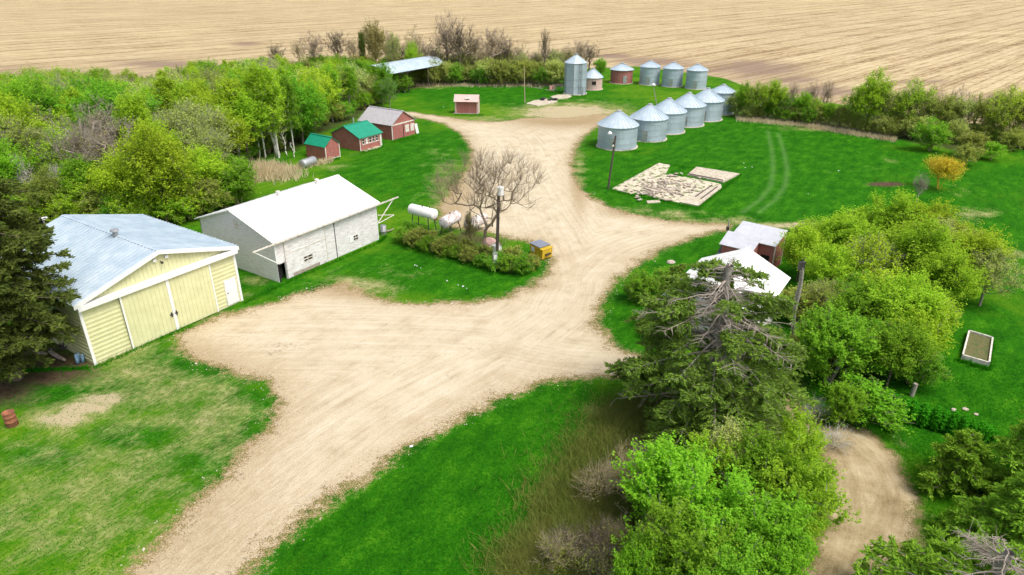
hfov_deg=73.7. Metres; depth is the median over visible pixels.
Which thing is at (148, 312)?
sliding door
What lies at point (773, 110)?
bush
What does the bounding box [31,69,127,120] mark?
tree
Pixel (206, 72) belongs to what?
tree
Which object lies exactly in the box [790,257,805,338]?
utility pole
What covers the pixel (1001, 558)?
cut spruce
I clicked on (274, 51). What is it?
bare tree
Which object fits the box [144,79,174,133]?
tree
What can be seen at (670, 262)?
rock
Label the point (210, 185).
bush
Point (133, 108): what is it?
tree
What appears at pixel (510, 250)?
bush
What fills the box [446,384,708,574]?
tall grass
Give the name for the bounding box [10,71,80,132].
tree
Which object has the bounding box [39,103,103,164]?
tree
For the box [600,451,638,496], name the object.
brush
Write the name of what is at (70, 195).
bush
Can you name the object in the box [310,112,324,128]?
bush
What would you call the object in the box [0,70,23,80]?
tree
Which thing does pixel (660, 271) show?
bush
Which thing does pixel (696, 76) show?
grain bin
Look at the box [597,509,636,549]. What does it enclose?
brush
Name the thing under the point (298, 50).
bare tree
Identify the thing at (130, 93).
tree
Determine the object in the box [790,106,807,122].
bush
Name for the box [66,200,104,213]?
bush
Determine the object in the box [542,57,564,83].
shrub
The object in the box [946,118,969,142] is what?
bush
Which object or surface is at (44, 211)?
bush
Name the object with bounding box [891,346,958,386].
bush
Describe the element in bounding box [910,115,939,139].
bush
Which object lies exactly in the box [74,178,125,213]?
bush
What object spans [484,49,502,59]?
tree
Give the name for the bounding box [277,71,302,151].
tree
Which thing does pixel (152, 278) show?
machine shed
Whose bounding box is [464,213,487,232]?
fuel tank
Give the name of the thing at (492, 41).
bare tree
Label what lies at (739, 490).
bush
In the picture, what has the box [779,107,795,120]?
bush
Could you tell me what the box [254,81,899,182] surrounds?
dry grass
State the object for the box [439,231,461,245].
bush
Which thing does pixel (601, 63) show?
tree
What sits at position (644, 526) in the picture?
sapling
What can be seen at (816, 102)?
tree
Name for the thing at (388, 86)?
tree
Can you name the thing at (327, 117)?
bush
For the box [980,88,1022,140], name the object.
tree
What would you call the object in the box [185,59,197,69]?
tree
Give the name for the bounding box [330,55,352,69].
tree
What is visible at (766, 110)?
bush
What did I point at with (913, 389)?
post
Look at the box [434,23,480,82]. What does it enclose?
bare tree
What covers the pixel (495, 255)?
meter post
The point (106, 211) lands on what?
bush
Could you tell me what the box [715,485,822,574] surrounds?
bush
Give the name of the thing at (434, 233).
bush
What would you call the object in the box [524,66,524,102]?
pole
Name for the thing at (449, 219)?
fuel tank
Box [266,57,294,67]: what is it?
tree
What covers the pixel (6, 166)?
tree
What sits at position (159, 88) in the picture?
tree
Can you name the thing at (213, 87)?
tree
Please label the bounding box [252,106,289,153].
tree
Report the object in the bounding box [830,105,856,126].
bush
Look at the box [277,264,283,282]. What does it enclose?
doorway
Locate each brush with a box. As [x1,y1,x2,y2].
[528,523,583,574]
[539,516,585,565]
[564,534,621,574]
[568,451,629,512]
[574,513,625,565]
[587,544,616,574]
[591,437,651,496]
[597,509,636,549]
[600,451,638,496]
[614,433,654,463]
[802,395,837,421]
[817,423,863,453]
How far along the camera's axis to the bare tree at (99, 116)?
75.71 m
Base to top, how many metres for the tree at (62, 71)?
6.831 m
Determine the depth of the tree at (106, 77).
113.23 m
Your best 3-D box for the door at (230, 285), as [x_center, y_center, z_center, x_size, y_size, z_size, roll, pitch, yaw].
[-20.985,0.294,51.137,0.120,1.960,0.920,16,30,30]
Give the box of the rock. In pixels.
[666,260,674,263]
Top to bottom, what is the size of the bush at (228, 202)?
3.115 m
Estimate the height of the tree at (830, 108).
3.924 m
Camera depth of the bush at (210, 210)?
68.73 m
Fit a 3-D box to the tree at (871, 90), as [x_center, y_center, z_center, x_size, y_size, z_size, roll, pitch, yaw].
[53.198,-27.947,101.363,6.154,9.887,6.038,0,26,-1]
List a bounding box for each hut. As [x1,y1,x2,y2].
[304,133,340,159]
[481,237,501,250]
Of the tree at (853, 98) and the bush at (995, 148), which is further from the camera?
the tree at (853, 98)
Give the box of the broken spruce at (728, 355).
[604,257,819,452]
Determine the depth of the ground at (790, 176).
42.35 m
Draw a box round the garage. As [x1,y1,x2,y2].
[357,106,418,139]
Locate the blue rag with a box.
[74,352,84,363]
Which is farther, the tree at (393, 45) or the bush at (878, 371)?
the tree at (393, 45)
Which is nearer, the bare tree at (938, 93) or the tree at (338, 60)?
the bare tree at (938, 93)
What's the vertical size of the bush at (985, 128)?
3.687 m
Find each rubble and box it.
[620,172,704,199]
[630,173,701,200]
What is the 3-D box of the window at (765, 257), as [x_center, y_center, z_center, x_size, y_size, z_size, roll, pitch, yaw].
[20.926,-2.322,56.614,0.700,0.800,0.030,19,31,34]
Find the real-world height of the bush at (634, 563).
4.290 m
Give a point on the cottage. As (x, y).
(362, 135)
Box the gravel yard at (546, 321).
[134,107,730,574]
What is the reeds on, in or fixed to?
on the ground at (790, 176)
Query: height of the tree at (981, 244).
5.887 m
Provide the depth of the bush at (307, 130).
97.22 m
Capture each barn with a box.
[194,174,397,282]
[367,56,444,91]
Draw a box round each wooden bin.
[586,68,602,90]
[609,63,633,83]
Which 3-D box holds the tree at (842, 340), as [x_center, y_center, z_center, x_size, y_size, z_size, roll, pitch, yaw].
[19.176,3.526,40.781,5.877,5.340,4.794,21,33,37]
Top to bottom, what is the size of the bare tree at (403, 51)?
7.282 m
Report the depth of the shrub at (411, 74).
142.82 m
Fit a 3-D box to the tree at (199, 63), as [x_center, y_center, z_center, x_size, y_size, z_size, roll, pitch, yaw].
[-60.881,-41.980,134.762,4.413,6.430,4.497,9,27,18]
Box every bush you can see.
[1,183,24,200]
[14,181,45,215]
[15,195,51,223]
[32,195,60,215]
[40,197,88,221]
[42,177,94,213]
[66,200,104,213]
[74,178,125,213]
[74,196,103,213]
[91,185,131,213]
[98,184,153,214]
[102,189,167,216]
[144,185,175,219]
[152,183,212,219]
[155,190,205,222]
[175,175,235,216]
[194,183,223,214]
[207,156,261,204]
[214,183,248,208]
[222,152,247,169]
[237,154,249,164]
[238,144,258,159]
[241,130,272,155]
[256,130,280,152]
[271,136,286,150]
[276,123,299,141]
[282,123,298,141]
[293,120,320,140]
[295,57,311,69]
[305,51,323,65]
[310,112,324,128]
[321,111,333,124]
[327,99,349,120]
[334,100,355,119]
[342,97,359,111]
[348,53,368,60]
[354,91,374,108]
[365,88,379,105]
[391,226,411,243]
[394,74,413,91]
[397,220,420,230]
[402,226,429,247]
[415,234,435,251]
[417,228,437,239]
[429,236,453,255]
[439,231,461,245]
[440,244,462,257]
[444,237,478,255]
[458,244,478,262]
[472,252,492,266]
[475,244,492,257]
[482,250,507,271]
[495,254,524,272]
[500,244,525,256]
[511,251,535,274]
[526,252,541,270]
[609,430,730,533]
[610,483,750,574]
[610,521,665,574]
[620,283,639,300]
[623,266,657,301]
[642,263,694,334]
[648,265,670,294]
[666,452,803,554]
[682,421,743,489]
[685,527,790,574]
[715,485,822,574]
[718,416,805,499]
[725,89,742,115]
[738,103,754,117]
[741,533,819,574]
[750,105,766,117]
[754,426,861,555]
[759,103,771,117]
[766,105,784,119]
[770,404,833,466]
[776,282,828,322]
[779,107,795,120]
[784,215,830,247]
[786,326,849,373]
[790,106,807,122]
[795,306,865,359]
[796,104,818,122]
[804,103,827,124]
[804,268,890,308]
[807,214,868,251]
[818,380,874,429]
[819,113,835,125]
[819,368,916,434]
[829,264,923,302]
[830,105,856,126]
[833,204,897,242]
[838,112,861,130]
[852,115,870,131]
[859,316,930,378]
[860,118,881,132]
[870,114,896,134]
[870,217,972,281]
[878,118,900,135]
[882,289,966,341]
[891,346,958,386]
[894,114,916,136]
[899,115,921,138]
[909,116,955,150]
[909,219,982,237]
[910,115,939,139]
[913,170,930,200]
[931,468,1023,562]
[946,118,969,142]
[953,143,988,164]
[955,130,993,154]
[969,119,999,139]
[973,231,1021,264]
[980,141,1010,159]
[983,128,1001,142]
[994,130,1010,146]
[997,123,1023,144]
[1000,126,1023,150]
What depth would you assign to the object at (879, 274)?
47.77 m
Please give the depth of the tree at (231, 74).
87.72 m
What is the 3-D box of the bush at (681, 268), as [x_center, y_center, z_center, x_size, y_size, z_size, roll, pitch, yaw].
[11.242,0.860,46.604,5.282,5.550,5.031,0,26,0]
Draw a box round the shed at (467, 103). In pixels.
[453,94,479,113]
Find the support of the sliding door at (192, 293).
in the machine shed at (152, 278)
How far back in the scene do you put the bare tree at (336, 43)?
154.84 m
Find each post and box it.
[493,252,497,270]
[909,383,917,396]
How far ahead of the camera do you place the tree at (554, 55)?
147.03 m
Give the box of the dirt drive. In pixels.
[777,398,913,574]
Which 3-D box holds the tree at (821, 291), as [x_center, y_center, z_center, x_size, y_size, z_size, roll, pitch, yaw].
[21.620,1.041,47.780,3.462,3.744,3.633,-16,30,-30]
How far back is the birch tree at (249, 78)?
85.60 m
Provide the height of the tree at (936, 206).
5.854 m
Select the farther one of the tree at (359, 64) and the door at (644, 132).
the tree at (359, 64)
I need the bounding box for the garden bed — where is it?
[961,330,993,366]
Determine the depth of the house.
48.90 m
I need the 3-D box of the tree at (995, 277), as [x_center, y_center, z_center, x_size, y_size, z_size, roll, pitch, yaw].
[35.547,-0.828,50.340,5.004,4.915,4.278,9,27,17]
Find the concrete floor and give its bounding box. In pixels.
[612,163,739,205]
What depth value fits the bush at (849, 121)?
103.76 m
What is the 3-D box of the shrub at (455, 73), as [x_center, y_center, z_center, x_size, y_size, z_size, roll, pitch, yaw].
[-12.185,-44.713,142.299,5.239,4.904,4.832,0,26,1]
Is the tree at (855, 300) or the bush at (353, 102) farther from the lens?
the bush at (353, 102)
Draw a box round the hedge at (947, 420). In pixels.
[884,394,1000,444]
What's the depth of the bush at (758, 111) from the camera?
111.53 m
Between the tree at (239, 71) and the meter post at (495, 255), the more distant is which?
the tree at (239, 71)
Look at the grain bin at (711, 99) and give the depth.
109.84 m
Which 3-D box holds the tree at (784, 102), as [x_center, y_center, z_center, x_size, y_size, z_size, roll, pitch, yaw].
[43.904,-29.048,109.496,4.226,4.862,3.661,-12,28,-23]
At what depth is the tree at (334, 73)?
107.36 m
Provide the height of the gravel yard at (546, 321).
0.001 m
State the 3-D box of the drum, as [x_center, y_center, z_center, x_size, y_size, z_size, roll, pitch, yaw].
[-12.209,-5.489,64.755,0.640,0.900,0.630,0,26,0]
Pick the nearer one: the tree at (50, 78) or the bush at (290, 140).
the bush at (290, 140)
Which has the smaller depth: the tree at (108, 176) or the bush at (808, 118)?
the tree at (108, 176)
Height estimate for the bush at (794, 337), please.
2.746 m
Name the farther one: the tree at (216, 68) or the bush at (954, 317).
the tree at (216, 68)
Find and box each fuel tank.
[299,156,316,167]
[408,204,437,230]
[439,210,461,234]
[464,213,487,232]
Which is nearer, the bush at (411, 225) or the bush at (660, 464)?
the bush at (660, 464)
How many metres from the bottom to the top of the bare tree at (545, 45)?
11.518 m
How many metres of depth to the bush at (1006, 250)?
54.34 m
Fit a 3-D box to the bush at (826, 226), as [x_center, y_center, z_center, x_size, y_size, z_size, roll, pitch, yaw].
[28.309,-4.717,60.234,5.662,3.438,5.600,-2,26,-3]
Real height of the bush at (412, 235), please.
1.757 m
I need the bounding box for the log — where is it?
[48,348,65,360]
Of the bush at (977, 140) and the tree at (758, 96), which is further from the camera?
the tree at (758, 96)
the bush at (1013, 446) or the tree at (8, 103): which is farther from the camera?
the tree at (8, 103)
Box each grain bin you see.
[596,110,638,150]
[630,103,668,142]
[638,60,660,85]
[655,97,686,134]
[661,62,683,87]
[674,92,706,127]
[684,63,708,89]
[695,87,724,121]
[712,84,736,115]
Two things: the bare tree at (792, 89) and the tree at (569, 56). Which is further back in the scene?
the tree at (569, 56)
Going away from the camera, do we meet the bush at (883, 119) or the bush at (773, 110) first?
the bush at (883, 119)
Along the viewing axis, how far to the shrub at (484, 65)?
141.57 m
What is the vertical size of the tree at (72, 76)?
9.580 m
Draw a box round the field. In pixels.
[0,0,1023,128]
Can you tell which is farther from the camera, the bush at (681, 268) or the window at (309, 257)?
the window at (309, 257)
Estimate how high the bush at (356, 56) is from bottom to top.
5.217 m
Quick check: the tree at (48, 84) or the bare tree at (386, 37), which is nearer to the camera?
the tree at (48, 84)
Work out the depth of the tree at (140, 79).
119.74 m
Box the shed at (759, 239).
[719,221,787,267]
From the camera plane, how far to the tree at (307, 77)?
104.28 m
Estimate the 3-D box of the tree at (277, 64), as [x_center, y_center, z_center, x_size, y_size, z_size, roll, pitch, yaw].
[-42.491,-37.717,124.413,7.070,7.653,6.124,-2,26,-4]
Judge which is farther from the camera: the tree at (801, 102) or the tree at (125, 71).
the tree at (125, 71)
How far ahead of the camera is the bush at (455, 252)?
59.22 m
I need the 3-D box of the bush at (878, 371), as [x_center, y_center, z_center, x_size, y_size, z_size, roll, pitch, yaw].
[23.034,3.612,42.209,5.162,3.937,4.761,-7,27,-15]
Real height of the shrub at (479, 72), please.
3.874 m
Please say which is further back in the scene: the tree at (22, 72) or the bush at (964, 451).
the tree at (22, 72)
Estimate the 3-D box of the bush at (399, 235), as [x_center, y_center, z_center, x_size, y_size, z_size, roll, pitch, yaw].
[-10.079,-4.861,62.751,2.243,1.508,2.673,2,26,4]
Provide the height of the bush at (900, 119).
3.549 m
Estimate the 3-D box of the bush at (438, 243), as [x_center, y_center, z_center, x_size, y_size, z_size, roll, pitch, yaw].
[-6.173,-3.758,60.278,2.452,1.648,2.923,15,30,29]
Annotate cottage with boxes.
[329,118,382,151]
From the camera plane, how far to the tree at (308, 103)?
93.88 m
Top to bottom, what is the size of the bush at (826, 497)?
5.675 m
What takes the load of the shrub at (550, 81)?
on the ground at (790, 176)
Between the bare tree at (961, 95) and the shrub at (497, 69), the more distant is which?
the shrub at (497, 69)
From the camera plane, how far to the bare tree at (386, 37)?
152.13 m
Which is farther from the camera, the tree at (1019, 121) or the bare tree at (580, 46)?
the bare tree at (580, 46)
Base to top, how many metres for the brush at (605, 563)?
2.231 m
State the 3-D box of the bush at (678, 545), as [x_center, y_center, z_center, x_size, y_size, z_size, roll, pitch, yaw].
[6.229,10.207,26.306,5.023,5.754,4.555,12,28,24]
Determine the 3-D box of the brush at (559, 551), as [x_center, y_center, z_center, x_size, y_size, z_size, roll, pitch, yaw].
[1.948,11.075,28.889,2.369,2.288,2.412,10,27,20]
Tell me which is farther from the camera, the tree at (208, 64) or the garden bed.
the tree at (208, 64)
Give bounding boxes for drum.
[380,224,386,234]
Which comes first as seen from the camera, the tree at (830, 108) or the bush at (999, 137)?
the bush at (999, 137)
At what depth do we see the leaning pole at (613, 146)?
76.40 m
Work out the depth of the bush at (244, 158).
82.41 m
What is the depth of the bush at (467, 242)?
59.52 m
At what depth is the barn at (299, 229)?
57.33 m
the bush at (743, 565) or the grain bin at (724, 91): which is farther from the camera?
the grain bin at (724, 91)
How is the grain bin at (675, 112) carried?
on the ground at (790, 176)
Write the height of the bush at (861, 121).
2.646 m
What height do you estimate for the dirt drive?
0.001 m
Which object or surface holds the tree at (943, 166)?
on the ground at (790, 176)
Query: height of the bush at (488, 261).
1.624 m
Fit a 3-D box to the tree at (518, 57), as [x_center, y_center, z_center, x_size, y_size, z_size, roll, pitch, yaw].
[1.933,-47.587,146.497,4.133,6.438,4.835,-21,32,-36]
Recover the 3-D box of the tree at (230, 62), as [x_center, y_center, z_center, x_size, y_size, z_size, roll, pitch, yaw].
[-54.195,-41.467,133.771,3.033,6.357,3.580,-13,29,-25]
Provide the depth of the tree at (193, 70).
113.46 m
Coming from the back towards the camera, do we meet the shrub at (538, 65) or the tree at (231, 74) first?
the shrub at (538, 65)
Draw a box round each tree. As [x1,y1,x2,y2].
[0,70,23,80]
[0,71,44,108]
[0,89,53,165]
[0,110,50,177]
[0,134,49,187]
[0,177,81,381]
[7,154,33,182]
[9,70,60,85]
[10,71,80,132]
[14,65,44,78]
[17,121,92,177]
[19,79,61,110]
[20,101,58,164]
[20,164,65,209]
[25,75,64,91]
[29,68,59,80]
[31,69,68,86]
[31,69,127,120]
[33,74,51,90]
[37,102,100,188]
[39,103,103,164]
[42,65,77,79]
[43,68,71,94]
[46,67,75,76]
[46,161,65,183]
[53,69,92,87]
[55,151,107,193]
[56,78,162,165]
[57,86,87,118]
[58,67,88,77]
[60,72,80,85]
[71,104,138,166]
[75,91,122,156]
[76,148,147,202]
[79,66,114,81]
[88,75,138,94]
[94,79,160,108]
[97,71,122,80]
[106,116,199,221]
[107,91,156,141]
[109,72,129,81]
[112,74,137,88]
[114,84,154,111]
[117,68,136,80]
[118,112,188,165]
[130,76,151,91]
[131,76,148,84]
[134,74,188,128]
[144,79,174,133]
[144,98,174,138]
[150,71,179,127]
[150,95,239,150]
[152,67,191,86]
[154,68,169,78]
[160,73,218,105]
[164,81,227,147]
[165,170,196,215]
[167,79,201,110]
[169,120,235,161]
[176,65,197,81]
[179,64,223,88]
[181,142,237,183]
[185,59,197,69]
[186,66,202,82]
[187,57,227,75]
[190,106,260,158]
[192,60,206,67]
[199,62,229,79]
[204,82,274,160]
[206,70,240,95]
[212,72,244,157]
[216,69,242,143]
[222,62,245,83]
[227,59,238,67]
[232,57,258,71]
[239,58,279,156]
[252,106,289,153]
[253,63,288,157]
[254,57,274,69]
[256,57,275,69]
[265,39,286,58]
[265,106,277,157]
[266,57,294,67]
[267,59,288,69]
[273,65,289,88]
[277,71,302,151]
[278,69,337,143]
[281,61,315,75]
[290,40,305,60]
[291,65,324,97]
[291,65,347,132]
[296,30,323,59]
[304,57,327,72]
[312,56,345,69]
[313,61,324,104]
[314,64,347,118]
[315,64,343,121]
[320,29,354,56]
[320,60,337,76]
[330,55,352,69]
[335,64,358,112]
[337,61,374,105]
[341,53,352,62]
[343,31,359,57]
[351,59,366,91]
[354,60,380,78]
[357,29,366,59]
[358,74,377,93]
[362,17,387,61]
[364,59,377,82]
[370,60,395,86]
[371,79,390,106]
[374,75,398,108]
[380,28,399,55]
[382,30,403,61]
[392,67,398,92]
[396,44,405,59]
[402,25,424,54]
[403,40,425,58]
[415,41,432,55]
[420,142,550,253]
[422,39,446,82]
[427,9,465,61]
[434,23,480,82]
[446,50,468,65]
[462,28,484,58]
[462,55,477,80]
[471,26,513,81]
[472,47,489,65]
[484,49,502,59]
[495,37,517,80]
[496,48,513,62]
[512,52,528,80]
[513,38,528,61]
[525,51,543,62]
[531,51,547,65]
[538,28,550,66]
[547,49,565,61]
[559,46,574,62]
[570,38,593,59]
[583,39,600,70]
[593,56,608,74]
[734,81,755,115]
[743,80,770,116]
[757,77,790,116]
[773,220,831,281]
[775,92,795,120]
[786,299,889,391]
[788,81,800,106]
[792,88,813,120]
[793,238,865,291]
[803,78,819,102]
[803,276,851,312]
[806,95,823,123]
[813,205,888,260]
[818,102,836,125]
[819,77,835,102]
[823,275,897,328]
[836,105,850,126]
[837,85,872,128]
[840,230,914,277]
[850,66,898,130]
[861,310,943,386]
[862,265,953,331]
[864,185,940,240]
[866,79,905,117]
[875,211,971,285]
[883,94,918,118]
[883,295,959,358]
[892,75,937,135]
[893,197,968,232]
[907,242,997,304]
[909,95,947,121]
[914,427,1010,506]
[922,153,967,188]
[924,215,977,276]
[928,92,968,123]
[931,83,945,115]
[944,94,982,137]
[948,219,1018,274]
[951,82,973,102]
[958,92,994,129]
[965,245,1023,305]
[977,81,1023,141]
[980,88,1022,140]
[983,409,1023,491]
[1001,102,1023,128]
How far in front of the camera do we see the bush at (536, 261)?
56.99 m
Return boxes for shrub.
[403,70,422,83]
[414,55,427,82]
[422,59,449,85]
[431,58,451,82]
[440,61,464,84]
[444,60,465,84]
[461,60,472,82]
[462,64,482,83]
[468,57,496,82]
[468,67,488,85]
[483,58,510,84]
[491,59,515,83]
[505,58,526,84]
[511,58,536,82]
[519,59,545,82]
[528,65,549,85]
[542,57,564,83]
[543,67,560,84]
[549,61,564,82]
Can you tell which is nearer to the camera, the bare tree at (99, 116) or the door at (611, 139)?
the bare tree at (99, 116)
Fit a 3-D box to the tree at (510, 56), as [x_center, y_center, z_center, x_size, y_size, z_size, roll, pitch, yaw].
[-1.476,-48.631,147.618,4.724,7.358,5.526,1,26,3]
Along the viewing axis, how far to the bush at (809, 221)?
59.55 m
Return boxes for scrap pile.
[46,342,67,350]
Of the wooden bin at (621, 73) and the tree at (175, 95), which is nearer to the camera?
the tree at (175, 95)
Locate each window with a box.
[303,254,312,262]
[405,124,408,131]
[761,254,768,260]
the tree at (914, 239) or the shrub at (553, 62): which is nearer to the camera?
the tree at (914, 239)
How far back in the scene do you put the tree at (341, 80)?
110.98 m
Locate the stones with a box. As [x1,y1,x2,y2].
[121,112,725,574]
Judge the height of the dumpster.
1.220 m
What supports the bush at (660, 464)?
on the ground at (790, 176)
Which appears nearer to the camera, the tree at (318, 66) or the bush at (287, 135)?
the bush at (287, 135)
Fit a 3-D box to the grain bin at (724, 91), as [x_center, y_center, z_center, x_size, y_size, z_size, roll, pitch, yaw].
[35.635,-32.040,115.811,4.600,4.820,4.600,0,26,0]
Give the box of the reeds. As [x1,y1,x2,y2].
[247,156,313,184]
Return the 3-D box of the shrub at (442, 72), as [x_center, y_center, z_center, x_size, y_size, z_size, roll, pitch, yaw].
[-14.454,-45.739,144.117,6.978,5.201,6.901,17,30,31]
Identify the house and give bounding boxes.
[662,247,789,338]
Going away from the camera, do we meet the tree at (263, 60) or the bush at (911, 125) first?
the bush at (911, 125)
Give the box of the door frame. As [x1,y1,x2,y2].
[283,226,328,278]
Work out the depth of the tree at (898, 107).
99.93 m
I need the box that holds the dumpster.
[529,239,552,259]
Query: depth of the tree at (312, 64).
124.82 m
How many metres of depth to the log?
44.52 m
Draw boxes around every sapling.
[462,210,478,238]
[633,511,667,536]
[696,414,759,488]
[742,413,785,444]
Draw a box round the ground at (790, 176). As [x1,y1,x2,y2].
[0,66,1023,574]
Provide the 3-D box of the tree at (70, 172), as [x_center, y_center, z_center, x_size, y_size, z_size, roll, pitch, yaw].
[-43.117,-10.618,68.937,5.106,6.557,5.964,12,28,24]
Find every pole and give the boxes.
[493,185,503,252]
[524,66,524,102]
[607,131,615,188]
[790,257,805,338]
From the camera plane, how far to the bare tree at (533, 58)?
147.27 m
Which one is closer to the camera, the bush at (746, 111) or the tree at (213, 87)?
the tree at (213, 87)
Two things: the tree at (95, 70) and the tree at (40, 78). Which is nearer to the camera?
the tree at (40, 78)
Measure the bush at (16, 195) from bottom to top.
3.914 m
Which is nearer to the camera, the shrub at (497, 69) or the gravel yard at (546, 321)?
the gravel yard at (546, 321)
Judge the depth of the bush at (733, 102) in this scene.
113.45 m
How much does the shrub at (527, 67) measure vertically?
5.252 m
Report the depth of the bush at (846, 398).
37.10 m
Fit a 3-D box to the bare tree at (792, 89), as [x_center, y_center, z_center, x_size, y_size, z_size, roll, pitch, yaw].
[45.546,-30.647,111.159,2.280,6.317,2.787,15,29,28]
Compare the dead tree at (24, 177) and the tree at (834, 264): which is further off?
the dead tree at (24, 177)
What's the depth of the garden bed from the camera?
45.36 m
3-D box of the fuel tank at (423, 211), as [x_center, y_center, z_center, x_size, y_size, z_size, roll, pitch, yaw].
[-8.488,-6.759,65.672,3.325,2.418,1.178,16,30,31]
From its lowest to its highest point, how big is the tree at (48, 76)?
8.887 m
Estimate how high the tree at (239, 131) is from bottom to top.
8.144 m
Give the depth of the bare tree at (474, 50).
146.31 m
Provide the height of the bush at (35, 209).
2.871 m
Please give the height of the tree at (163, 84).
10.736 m
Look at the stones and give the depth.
44.85 m
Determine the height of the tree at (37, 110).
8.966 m
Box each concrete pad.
[526,99,556,105]
[550,94,571,98]
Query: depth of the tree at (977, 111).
96.50 m
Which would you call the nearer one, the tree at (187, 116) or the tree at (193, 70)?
the tree at (187, 116)
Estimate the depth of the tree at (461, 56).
144.91 m
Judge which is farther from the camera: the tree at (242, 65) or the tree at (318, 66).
the tree at (318, 66)
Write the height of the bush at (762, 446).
4.683 m
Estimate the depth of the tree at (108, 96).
77.59 m
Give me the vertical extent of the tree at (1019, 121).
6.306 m
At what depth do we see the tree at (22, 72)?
120.00 m
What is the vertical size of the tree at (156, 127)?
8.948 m
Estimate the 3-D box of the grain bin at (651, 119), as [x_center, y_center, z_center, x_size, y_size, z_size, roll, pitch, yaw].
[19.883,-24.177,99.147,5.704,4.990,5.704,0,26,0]
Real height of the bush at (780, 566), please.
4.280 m
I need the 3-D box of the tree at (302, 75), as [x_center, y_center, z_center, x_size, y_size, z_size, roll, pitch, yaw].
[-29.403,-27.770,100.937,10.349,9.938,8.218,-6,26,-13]
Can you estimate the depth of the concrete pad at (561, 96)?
130.42 m
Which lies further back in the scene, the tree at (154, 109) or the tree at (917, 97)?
the tree at (917, 97)
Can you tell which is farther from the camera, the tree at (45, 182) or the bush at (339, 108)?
the bush at (339, 108)
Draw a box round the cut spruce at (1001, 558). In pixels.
[852,515,1023,574]
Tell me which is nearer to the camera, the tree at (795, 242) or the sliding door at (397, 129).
the tree at (795, 242)
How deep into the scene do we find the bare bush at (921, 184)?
72.73 m
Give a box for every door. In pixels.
[119,280,177,348]
[167,264,218,328]
[224,277,238,304]
[330,145,335,157]
[392,124,403,139]
[610,138,615,148]
[642,130,647,140]
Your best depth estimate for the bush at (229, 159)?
77.97 m
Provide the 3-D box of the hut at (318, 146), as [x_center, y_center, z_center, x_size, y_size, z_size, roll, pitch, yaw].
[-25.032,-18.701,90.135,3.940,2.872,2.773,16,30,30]
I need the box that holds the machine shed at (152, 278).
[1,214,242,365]
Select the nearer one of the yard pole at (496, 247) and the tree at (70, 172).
the yard pole at (496, 247)
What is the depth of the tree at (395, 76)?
132.41 m
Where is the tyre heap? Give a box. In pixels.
[540,97,557,100]
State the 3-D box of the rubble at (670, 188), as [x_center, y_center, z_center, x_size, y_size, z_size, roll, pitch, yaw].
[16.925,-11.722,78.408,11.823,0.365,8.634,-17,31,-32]
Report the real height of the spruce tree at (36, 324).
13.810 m
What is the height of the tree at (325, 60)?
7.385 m
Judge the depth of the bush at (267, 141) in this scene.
91.06 m
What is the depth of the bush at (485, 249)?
58.51 m
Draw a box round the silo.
[563,53,587,95]
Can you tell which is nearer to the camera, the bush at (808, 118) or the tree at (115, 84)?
the tree at (115, 84)
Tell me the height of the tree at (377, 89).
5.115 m
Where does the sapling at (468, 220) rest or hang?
on the ground at (790, 176)
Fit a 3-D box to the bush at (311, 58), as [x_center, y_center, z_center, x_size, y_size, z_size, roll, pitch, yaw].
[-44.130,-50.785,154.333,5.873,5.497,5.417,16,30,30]
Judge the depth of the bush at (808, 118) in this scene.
107.04 m
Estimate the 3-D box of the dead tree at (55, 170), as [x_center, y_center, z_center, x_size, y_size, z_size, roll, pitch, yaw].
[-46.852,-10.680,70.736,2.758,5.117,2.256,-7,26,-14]
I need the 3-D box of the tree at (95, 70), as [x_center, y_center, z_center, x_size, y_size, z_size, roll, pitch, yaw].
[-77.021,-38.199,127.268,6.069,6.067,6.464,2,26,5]
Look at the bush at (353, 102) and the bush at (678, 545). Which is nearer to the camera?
the bush at (678, 545)
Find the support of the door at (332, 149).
in the hut at (318, 146)
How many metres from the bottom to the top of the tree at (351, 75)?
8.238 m
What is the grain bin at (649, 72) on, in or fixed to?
on the ground at (790, 176)
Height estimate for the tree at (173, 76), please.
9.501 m
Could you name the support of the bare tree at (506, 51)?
on the ground at (790, 176)
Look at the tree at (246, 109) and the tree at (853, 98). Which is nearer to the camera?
the tree at (246, 109)
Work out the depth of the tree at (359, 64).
122.45 m
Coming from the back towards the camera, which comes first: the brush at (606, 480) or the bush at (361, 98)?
the bush at (361, 98)
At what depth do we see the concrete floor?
79.50 m
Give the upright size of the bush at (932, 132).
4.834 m
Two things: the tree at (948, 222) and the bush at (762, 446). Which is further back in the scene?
the tree at (948, 222)
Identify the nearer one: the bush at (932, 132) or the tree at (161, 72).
the bush at (932, 132)
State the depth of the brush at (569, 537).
29.31 m
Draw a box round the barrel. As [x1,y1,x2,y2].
[1,409,18,427]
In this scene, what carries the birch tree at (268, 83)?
on the ground at (790, 176)
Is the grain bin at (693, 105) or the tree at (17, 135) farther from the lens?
the grain bin at (693, 105)
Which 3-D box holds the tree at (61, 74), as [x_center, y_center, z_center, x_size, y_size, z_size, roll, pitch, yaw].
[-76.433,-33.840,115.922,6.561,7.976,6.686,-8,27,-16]
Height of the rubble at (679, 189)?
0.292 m

